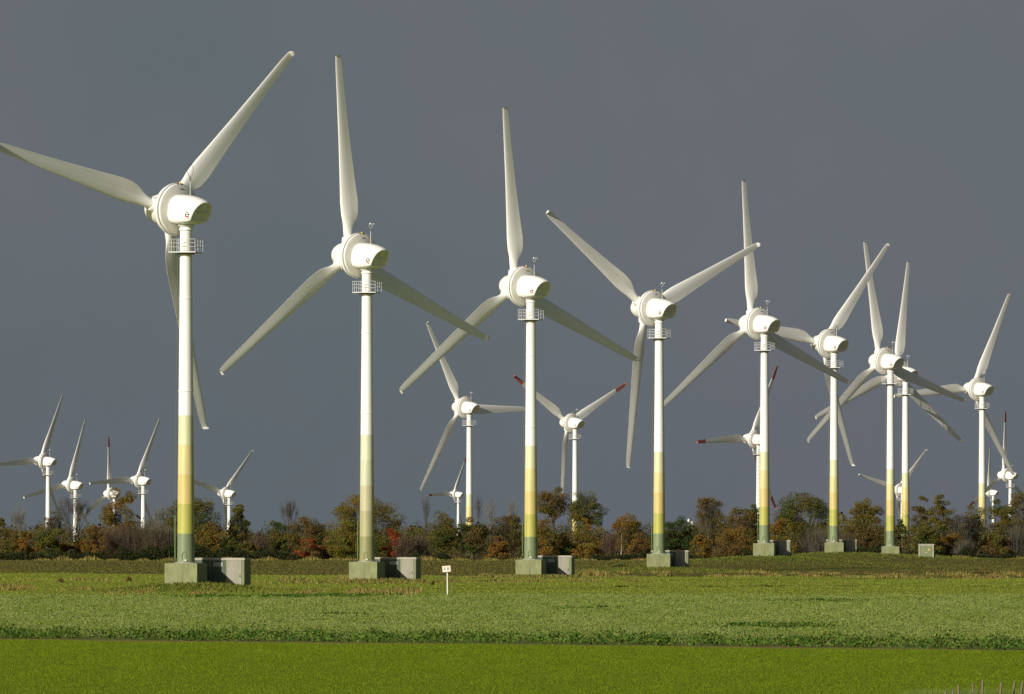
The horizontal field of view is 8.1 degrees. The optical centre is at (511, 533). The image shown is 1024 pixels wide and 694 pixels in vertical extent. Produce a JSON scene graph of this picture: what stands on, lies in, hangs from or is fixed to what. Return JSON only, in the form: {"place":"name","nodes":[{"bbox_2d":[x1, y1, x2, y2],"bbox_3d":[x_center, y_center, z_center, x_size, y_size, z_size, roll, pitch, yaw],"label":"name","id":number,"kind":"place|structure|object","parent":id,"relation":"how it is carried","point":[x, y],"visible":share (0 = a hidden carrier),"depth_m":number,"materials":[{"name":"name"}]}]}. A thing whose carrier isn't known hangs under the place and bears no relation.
{"place":"outdoors","nodes":[
{"label":"outdoors","id":0,"kind":"place"},
{"bbox_2d":[9,536,996,555],"bbox_3d":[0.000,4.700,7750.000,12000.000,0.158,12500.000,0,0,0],"label":"distant ground","id":1,"kind":"structure","parent":0,"point":[519,553],"depth_m":1779.24,"materials":[{"name":"brown soil"}]},
{"bbox_2d":[0,395,63,547],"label":"wind turbine","id":2,"kind":"object","parent":1,"relation":"on","point":[43,461],"visible":0.91,"depth_m":2062.02,"materials":[{"name":"white paint"}]},
{"bbox_2d":[23,419,89,538],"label":"wind turbine","id":3,"kind":"object","parent":1,"relation":"on","point":[71,485],"visible":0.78,"depth_m":2199.66,"materials":[{"name":"white paint"}]},
{"bbox_2d":[78,437,140,519],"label":"wind turbine","id":4,"kind":"object","parent":1,"relation":"on","point":[107,493],"visible":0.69,"depth_m":2705.56,"materials":[{"name":"white paint"}]},
{"bbox_2d":[89,419,160,533],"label":"wind turbine","id":5,"kind":"object","parent":1,"relation":"on","point":[139,480],"visible":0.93,"depth_m":2199.55,"materials":[{"name":"white paint"}]},
{"bbox_2d":[194,450,253,529],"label":"wind turbine","id":6,"kind":"object","parent":1,"relation":"on","point":[226,493],"visible":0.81,"depth_m":2538.11,"materials":[{"name":"white paint"}]},
{"bbox_2d":[428,458,465,534],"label":"wind turbine","id":7,"kind":"object","parent":1,"relation":"on","point":[455,493],"visible":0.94,"depth_m":3436.98,"materials":[{"name":"white paint"}]},
{"bbox_2d":[420,322,525,554],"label":"wind turbine","id":8,"kind":"object","parent":1,"relation":"on","point":[465,407],"visible":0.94,"depth_m":1570.93,"materials":[{"name":"white paint"}]},
{"bbox_2d":[0,512,972,547],"bbox_3d":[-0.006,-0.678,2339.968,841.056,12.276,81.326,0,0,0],"label":"distant woodland","id":9,"kind":"object","parent":1,"relation":"on","point":[840,515],"visible":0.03,"depth_m":2322.69,"materials":[{"name":"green plant"}]},
{"bbox_2d":[513,375,626,542],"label":"wind turbine","id":10,"kind":"object","parent":1,"relation":"on","point":[571,422],"visible":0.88,"depth_m":1773.92,"materials":[{"name":"white paint"}]},
{"bbox_2d":[697,366,778,508],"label":"wind turbine","id":11,"kind":"object","parent":1,"relation":"on","point":[751,438],"visible":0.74,"depth_m":1853.41,"materials":[{"name":"white paint"}]},
{"bbox_2d":[859,449,926,518],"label":"wind turbine","id":12,"kind":"object","parent":1,"relation":"on","point":[883,483],"visible":0.49,"depth_m":2660.97,"materials":[{"name":"white paint"}]},
{"bbox_2d":[964,447,1002,522],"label":"wind turbine","id":13,"kind":"object","parent":1,"relation":"on","point":[991,493],"visible":0.52,"depth_m":3367.70,"materials":[{"name":"white paint"}]},
{"bbox_2d":[968,411,1023,516],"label":"wind turbine","id":14,"kind":"object","parent":1,"relation":"on","point":[1004,475],"visible":0.81,"depth_m":2390.93,"materials":[{"name":"white paint"}]},
{"bbox_2d":[0,639,1023,693],"bbox_3d":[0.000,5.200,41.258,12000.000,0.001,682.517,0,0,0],"label":"meadow","id":15,"kind":"structure","parent":0,"point":[370,684],"depth_m":275.27,"materials":[{"name":"green plant"}]},
{"bbox_2d":[0,572,1023,597],"bbox_3d":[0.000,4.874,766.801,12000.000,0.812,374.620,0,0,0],"label":"meadow","id":16,"kind":"structure","parent":0,"point":[575,586],"depth_m":720.08,"materials":[{"name":"green plant"}]},
{"bbox_2d":[0,51,294,583],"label":"wind turbine","id":17,"kind":"object","parent":16,"relation":"on","point":[173,210],"visible":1,"depth_m":652.94,"materials":[{"name":"white paint"}]},
{"bbox_2d":[195,558,251,585],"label":"transformer kiosk","id":18,"kind":"object","parent":16,"relation":"on","point":[230,570],"visible":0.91,"depth_m":655.88,"materials":[{"name":"metal"}]},
{"bbox_2d":[211,560,225,582],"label":"door panel","id":19,"kind":"structure","parent":18,"relation":"in","point":[218,567],"depth_m":655.92,"materials":[{"name":"metal"}]},
{"bbox_2d":[227,560,241,584],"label":"door panel","id":20,"kind":"structure","parent":18,"relation":"in","point":[234,567],"depth_m":655.60,"materials":[{"name":"metal"}]},
{"bbox_2d":[220,55,489,579],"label":"wind turbine","id":21,"kind":"object","parent":16,"relation":"on","point":[364,256],"visible":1,"depth_m":759.23,"materials":[{"name":"white paint"}]},
{"bbox_2d":[375,557,421,580],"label":"transformer kiosk","id":22,"kind":"object","parent":16,"relation":"on","point":[404,567],"visible":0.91,"depth_m":762.12,"materials":[{"name":"metal"}]},
{"bbox_2d":[387,559,399,578],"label":"door panel","id":23,"kind":"structure","parent":22,"relation":"in","point":[393,565],"depth_m":762.19,"materials":[{"name":"metal"}]},
{"bbox_2d":[401,559,413,579],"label":"door panel","id":24,"kind":"structure","parent":22,"relation":"in","point":[407,565],"depth_m":761.81,"materials":[{"name":"metal"}]},
{"bbox_2d":[399,107,640,574],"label":"wind turbine","id":25,"kind":"object","parent":16,"relation":"on","point":[527,287],"visible":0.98,"depth_m":848.35,"materials":[{"name":"white paint"}]},
{"bbox_2d":[538,555,574,574],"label":"transformer kiosk","id":26,"kind":"object","parent":16,"relation":"on","point":[560,564],"visible":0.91,"depth_m":851.41,"materials":[{"name":"metal"}]},
{"bbox_2d":[0,551,1023,592],"bbox_3d":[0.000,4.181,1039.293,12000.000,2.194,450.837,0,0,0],"label":"stubble field","id":27,"kind":"structure","parent":0,"point":[832,568],"depth_m":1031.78,"materials":[{"name":"plant"}]},
{"bbox_2d":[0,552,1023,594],"bbox_3d":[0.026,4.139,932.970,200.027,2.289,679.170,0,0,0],"label":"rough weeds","id":28,"kind":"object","parent":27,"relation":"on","point":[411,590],"visible":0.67,"depth_m":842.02,"materials":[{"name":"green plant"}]},
{"bbox_2d":[546,210,760,567],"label":"wind turbine","id":29,"kind":"object","parent":27,"relation":"on","point":[653,308],"visible":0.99,"depth_m":947.83,"materials":[{"name":"white paint"}]},
{"bbox_2d":[652,550,689,566],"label":"transformer kiosk","id":30,"kind":"object","parent":27,"relation":"on","point":[680,558],"visible":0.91,"depth_m":951.24,"materials":[{"name":"metal"}]},
{"bbox_2d":[664,180,850,555],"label":"wind turbine","id":31,"kind":"object","parent":27,"relation":"on","point":[761,324],"visible":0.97,"depth_m":1057.26,"materials":[{"name":"white paint"}]},
{"bbox_2d":[758,540,791,555],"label":"transformer kiosk","id":32,"kind":"object","parent":27,"relation":"on","point":[783,547],"visible":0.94,"depth_m":1060.58,"materials":[{"name":"metal"}]},
{"bbox_2d":[725,244,889,552],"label":"wind turbine","id":33,"kind":"object","parent":27,"relation":"on","point":[828,343],"visible":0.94,"depth_m":1169.76,"materials":[{"name":"white paint"}]},
{"bbox_2d":[807,241,966,553],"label":"wind turbine","id":34,"kind":"object","parent":27,"relation":"on","point":[888,362],"visible":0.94,"depth_m":1249.58,"materials":[{"name":"white paint"}]},
{"bbox_2d":[0,592,1023,649],"bbox_3d":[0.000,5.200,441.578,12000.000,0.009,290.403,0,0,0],"label":"crop ground","id":35,"kind":"structure","parent":0,"point":[678,643],"depth_m":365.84,"materials":[{"name":"green plant"}]},
{"bbox_2d":[0,592,1023,649],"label":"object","id":36,"kind":"object","parent":35,"relation":"on","point":[367,634],"visible":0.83,"depth_m":347.02,"materials":[{"name":"green plant"}]},
{"bbox_2d":[0,0,1023,535],"label":"sky","id":37,"kind":"structure","parent":0,"point":[640,125],"materials":[{"name":"grey"}]},
{"bbox_2d":[1,639,1023,650],"bbox_3d":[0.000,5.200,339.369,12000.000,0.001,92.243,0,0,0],"label":"soil strip","id":38,"kind":"object","parent":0,"point":[487,643],"visible":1,"depth_m":342.63,"materials":[{"name":"green plant"}]},
{"bbox_2d":[316,556,710,559],"bbox_3d":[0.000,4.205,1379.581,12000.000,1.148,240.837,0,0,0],"label":"ground","id":39,"kind":"structure","parent":0,"point":[480,559],"depth_m":1350.32,"materials":[{"name":"brown soil"}]},
{"bbox_2d":[0,529,19,559],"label":"shrub","id":40,"kind":"object","parent":39,"relation":"on","point":[6,549],"visible":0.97,"depth_m":1273.59,"materials":[{"name":"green plant"}]},
{"bbox_2d":[11,530,42,556],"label":"shrub","id":41,"kind":"object","parent":39,"relation":"on","point":[21,545],"visible":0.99,"depth_m":1272.44,"materials":[{"name":"brown plant"}]},
{"bbox_2d":[35,528,62,558],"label":"shrub","id":42,"kind":"object","parent":39,"relation":"on","point":[50,541],"visible":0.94,"depth_m":1268.51,"materials":[{"name":"green plant"}]},
{"bbox_2d":[30,510,73,547],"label":"thinning tree","id":43,"kind":"object","parent":39,"relation":"on","point":[56,524],"visible":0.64,"depth_m":1292.36,"materials":[{"name":"grey plant"}]},
{"bbox_2d":[53,493,91,546],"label":"bare tree","id":44,"kind":"object","parent":39,"relation":"on","point":[77,505],"visible":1,"depth_m":1298.29,"materials":[{"name":"brown plant"}]},
{"bbox_2d":[80,525,107,558],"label":"shrub","id":45,"kind":"object","parent":39,"relation":"on","point":[94,541],"visible":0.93,"depth_m":1267.46,"materials":[{"name":"brown plant"}]},
{"bbox_2d":[98,487,140,536],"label":"broadleaf tree","id":46,"kind":"object","parent":39,"relation":"on","point":[110,517],"visible":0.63,"depth_m":1292.00,"materials":[{"name":"brown plant"}]},
{"bbox_2d":[101,519,145,556],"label":"twiggy shrub","id":47,"kind":"object","parent":39,"relation":"on","point":[122,539],"visible":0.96,"depth_m":1270.88,"materials":[{"name":"brown plant"}]},
{"bbox_2d":[116,519,154,556],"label":"twiggy shrub","id":48,"kind":"object","parent":39,"relation":"on","point":[139,536],"visible":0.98,"depth_m":1270.81,"materials":[{"name":"brown plant"}]},
{"bbox_2d":[136,523,172,559],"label":"twiggy shrub","id":49,"kind":"object","parent":39,"relation":"on","point":[153,539],"visible":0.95,"depth_m":1268.13,"materials":[{"name":"brown plant"}]},
{"bbox_2d":[158,496,221,540],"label":"broadleaf tree","id":50,"kind":"object","parent":39,"relation":"on","point":[199,506],"visible":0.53,"depth_m":1281.23,"materials":[{"name":"green plant"}]},
{"bbox_2d":[195,521,229,555],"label":"shrub","id":51,"kind":"object","parent":39,"relation":"on","point":[207,541],"visible":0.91,"depth_m":1272.13,"materials":[{"name":"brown plant"}]},
{"bbox_2d":[227,504,252,547],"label":"narrow tree","id":52,"kind":"object","parent":39,"relation":"on","point":[236,523],"visible":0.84,"depth_m":1284.98,"materials":[{"name":"green plant"}]},
{"bbox_2d":[240,530,275,554],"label":"twiggy shrub","id":53,"kind":"object","parent":39,"relation":"on","point":[260,541],"visible":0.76,"depth_m":1275.43,"materials":[{"name":"brown plant"}]},
{"bbox_2d":[264,520,293,552],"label":"broadleaf tree","id":54,"kind":"object","parent":39,"relation":"on","point":[277,534],"visible":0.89,"depth_m":1287.10,"materials":[{"name":"green plant"}]},
{"bbox_2d":[282,516,330,550],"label":"broadleaf tree","id":55,"kind":"object","parent":39,"relation":"on","point":[308,527],"visible":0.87,"depth_m":1280.62,"materials":[{"name":"brown plant"}]},
{"bbox_2d":[293,539,325,558],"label":"shrub","id":56,"kind":"object","parent":39,"relation":"on","point":[309,544],"visible":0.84,"depth_m":1267.54,"materials":[{"name":"brown plant"}]},
{"bbox_2d":[324,520,359,559],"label":"shrub","id":57,"kind":"object","parent":39,"relation":"on","point":[334,548],"visible":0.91,"depth_m":1268.16,"materials":[{"name":"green plant"}]},
{"bbox_2d":[326,492,405,541],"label":"broadleaf tree","id":58,"kind":"object","parent":39,"relation":"on","point":[347,512],"visible":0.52,"depth_m":1312.37,"materials":[{"name":"green plant"}]},
{"bbox_2d":[358,534,389,556],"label":"shrub","id":59,"kind":"object","parent":39,"relation":"on","point":[382,542],"visible":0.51,"depth_m":1268.11,"materials":[{"name":"green plant"}]},
{"bbox_2d":[386,533,422,556],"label":"twiggy shrub","id":60,"kind":"object","parent":39,"relation":"on","point":[400,547],"visible":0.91,"depth_m":1267.10,"materials":[{"name":"brown plant"}]},
{"bbox_2d":[406,532,434,555],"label":"twiggy shrub","id":61,"kind":"object","parent":39,"relation":"on","point":[421,545],"visible":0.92,"depth_m":1270.30,"materials":[{"name":"brown plant"}]},
{"bbox_2d":[424,510,460,553],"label":"broadleaf tree","id":62,"kind":"object","parent":39,"relation":"on","point":[448,540],"visible":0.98,"depth_m":1283.04,"materials":[{"name":"green plant"}]},
{"bbox_2d":[453,517,492,558],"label":"broadleaf tree","id":63,"kind":"object","parent":39,"relation":"on","point":[472,543],"visible":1,"depth_m":1283.73,"materials":[{"name":"green plant"}]},
{"bbox_2d":[483,536,508,559],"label":"shrub","id":64,"kind":"object","parent":39,"relation":"on","point":[499,552],"visible":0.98,"depth_m":1270.42,"materials":[{"name":"brown plant"}]},
{"bbox_2d":[484,515,517,548],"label":"thinning tree","id":65,"kind":"object","parent":39,"relation":"on","point":[494,527],"visible":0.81,"depth_m":1295.39,"materials":[{"name":"brown plant"}]},
{"bbox_2d":[0,515,1019,558],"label":"undergrowth","id":66,"kind":"object","parent":39,"relation":"on","point":[648,536],"visible":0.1,"depth_m":1305.52,"materials":[{"name":"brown plant"}]},
{"bbox_2d":[0,543,1023,559],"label":"brambles","id":67,"kind":"object","parent":39,"relation":"on","point":[123,553],"visible":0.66,"depth_m":1262.68,"materials":[{"name":"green plant"}]},
{"bbox_2d":[505,514,523,558],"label":"broadleaf tree","id":68,"kind":"object","parent":39,"relation":"on","point":[512,520],"visible":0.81,"depth_m":1307.37,"materials":[{"name":"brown plant"}]},
{"bbox_2d":[537,519,565,554],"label":"shrub","id":69,"kind":"object","parent":39,"relation":"on","point":[543,532],"visible":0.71,"depth_m":1270.23,"materials":[{"name":"brown plant"}]},
{"bbox_2d":[537,486,572,532],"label":"broadleaf tree","id":70,"kind":"object","parent":39,"relation":"on","point":[550,504],"visible":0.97,"depth_m":1311.12,"materials":[{"name":"brown plant"}]},
{"bbox_2d":[549,532,584,555],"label":"shrub","id":71,"kind":"object","parent":39,"relation":"on","point":[564,537],"visible":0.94,"depth_m":1273.52,"materials":[{"name":"green plant"}]},
{"bbox_2d":[571,542,600,558],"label":"shrub","id":72,"kind":"object","parent":39,"relation":"on","point":[589,552],"visible":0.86,"depth_m":1270.17,"materials":[{"name":"brown plant"}]},
{"bbox_2d":[567,490,609,532],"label":"broadleaf tree","id":73,"kind":"object","parent":39,"relation":"on","point":[575,514],"visible":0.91,"depth_m":1289.59,"materials":[{"name":"green plant"}]},
{"bbox_2d":[574,518,608,554],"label":"shrub","id":74,"kind":"object","parent":39,"relation":"on","point":[585,539],"visible":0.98,"depth_m":1274.64,"materials":[{"name":"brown plant"}]},
{"bbox_2d":[595,532,627,556],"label":"twiggy shrub","id":75,"kind":"object","parent":39,"relation":"on","point":[609,543],"visible":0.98,"depth_m":1271.27,"materials":[{"name":"brown plant"}]},
{"bbox_2d":[610,512,643,553],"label":"broadleaf tree","id":76,"kind":"object","parent":39,"relation":"on","point":[616,527],"visible":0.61,"depth_m":1312.04,"materials":[{"name":"orange plant"}]},
{"bbox_2d":[627,532,652,554],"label":"shrub","id":77,"kind":"object","parent":39,"relation":"on","point":[642,548],"visible":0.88,"depth_m":1270.60,"materials":[{"name":"brown plant"}]},
{"bbox_2d":[665,521,679,549],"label":"evergreen tree","id":78,"kind":"object","parent":39,"relation":"on","point":[668,533],"visible":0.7,"depth_m":1283.57,"materials":[{"name":"green plant"}]},
{"bbox_2d":[665,515,698,553],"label":"evergreen tree","id":79,"kind":"object","parent":39,"relation":"on","point":[685,541],"visible":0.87,"depth_m":1284.68,"materials":[{"name":"green plant"}]},
{"bbox_2d":[688,535,714,558],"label":"shrub","id":80,"kind":"object","parent":39,"relation":"on","point":[701,541],"visible":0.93,"depth_m":1269.41,"materials":[{"name":"brown plant"}]},
{"bbox_2d":[691,493,733,549],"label":"thinning tree","id":81,"kind":"object","parent":39,"relation":"on","point":[706,512],"visible":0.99,"depth_m":1284.19,"materials":[{"name":"brown plant"}]},
{"bbox_2d":[692,506,736,556],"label":"broadleaf tree","id":82,"kind":"object","parent":39,"relation":"on","point":[717,535],"visible":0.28,"depth_m":1308.30,"materials":[{"name":"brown plant"}]},
{"bbox_2d":[714,526,751,556],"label":"shrub","id":83,"kind":"object","parent":39,"relation":"on","point":[737,547],"visible":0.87,"depth_m":1270.25,"materials":[{"name":"brown plant"}]},
{"bbox_2d":[715,507,758,552],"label":"broadleaf tree","id":84,"kind":"object","parent":39,"relation":"on","point":[740,521],"visible":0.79,"depth_m":1281.49,"materials":[{"name":"brown plant"}]},
{"bbox_2d":[770,518,797,553],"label":"shrub","id":85,"kind":"object","parent":39,"relation":"on","point":[778,524],"visible":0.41,"depth_m":1268.09,"materials":[{"name":"brown plant"}]},
{"bbox_2d":[770,491,839,549],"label":"broadleaf tree","id":86,"kind":"object","parent":39,"relation":"on","point":[817,506],"visible":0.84,"depth_m":1286.09,"materials":[{"name":"green plant"}]},
{"bbox_2d":[792,525,828,553],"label":"twiggy shrub","id":87,"kind":"object","parent":39,"relation":"on","point":[812,542],"visible":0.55,"depth_m":1270.74,"materials":[{"name":"brown plant"}]},
{"bbox_2d":[841,514,885,548],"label":"broadleaf tree","id":88,"kind":"object","parent":39,"relation":"on","point":[870,539],"visible":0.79,"depth_m":1280.49,"materials":[{"name":"brown plant"}]},
{"bbox_2d":[848,497,884,526],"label":"broadleaf tree","id":89,"kind":"object","parent":39,"relation":"on","point":[860,508],"visible":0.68,"depth_m":1310.33,"materials":[{"name":"brown plant"}]},
{"bbox_2d":[815,261,963,551],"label":"wind turbine","id":90,"kind":"object","parent":39,"relation":"on","point":[907,390],"visible":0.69,"depth_m":1352.20,"materials":[{"name":"white paint"}]},
{"bbox_2d":[895,519,907,553],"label":"shrub","id":91,"kind":"object","parent":39,"relation":"on","point":[899,531],"visible":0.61,"depth_m":1275.57,"materials":[{"name":"green plant"}]},
{"bbox_2d":[903,495,932,543],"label":"narrow tree","id":92,"kind":"object","parent":39,"relation":"on","point":[920,512],"visible":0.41,"depth_m":1313.03,"materials":[{"name":"green plant"}]},
{"bbox_2d":[911,521,947,553],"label":"shrub","id":93,"kind":"object","parent":39,"relation":"on","point":[929,537],"visible":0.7,"depth_m":1268.48,"materials":[{"name":"green plant"}]},
{"bbox_2d":[927,494,955,543],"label":"narrow tree","id":94,"kind":"object","parent":39,"relation":"on","point":[942,511],"visible":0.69,"depth_m":1292.07,"materials":[{"name":"green plant"}]},
{"bbox_2d":[894,294,1015,551],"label":"wind turbine","id":95,"kind":"object","parent":39,"relation":"on","point":[977,388],"visible":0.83,"depth_m":1447.11,"materials":[{"name":"white paint"}]},
{"bbox_2d":[942,509,974,546],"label":"thinning tree","id":96,"kind":"object","parent":39,"relation":"on","point":[963,532],"visible":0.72,"depth_m":1291.31,"materials":[{"name":"brown plant"}]},
{"bbox_2d":[958,505,988,552],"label":"thinning tree","id":97,"kind":"object","parent":39,"relation":"on","point":[971,523],"visible":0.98,"depth_m":1295.23,"materials":[{"name":"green plant"}]},
{"bbox_2d":[978,527,1012,555],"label":"shrub","id":98,"kind":"object","parent":39,"relation":"on","point":[985,545],"visible":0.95,"depth_m":1270.12,"materials":[{"name":"green plant"}]},
{"bbox_2d":[982,499,1017,544],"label":"broadleaf tree","id":99,"kind":"object","parent":39,"relation":"on","point":[1004,514],"visible":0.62,"depth_m":1292.58,"materials":[{"name":"green plant"}]},
{"bbox_2d":[987,522,1023,555],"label":"twiggy shrub","id":100,"kind":"object","parent":39,"relation":"on","point":[1017,542],"visible":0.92,"depth_m":1271.62,"materials":[{"name":"brown plant"}]},
{"bbox_2d":[1000,491,1023,532],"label":"broadleaf tree","id":101,"kind":"object","parent":39,"relation":"on","point":[1016,501],"visible":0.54,"depth_m":1303.23,"materials":[{"name":"green plant"}]},
{"bbox_2d":[897,687,1023,693],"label":"fence","id":102,"kind":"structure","parent":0,"point":[976,691],"depth_m":205.86,"materials":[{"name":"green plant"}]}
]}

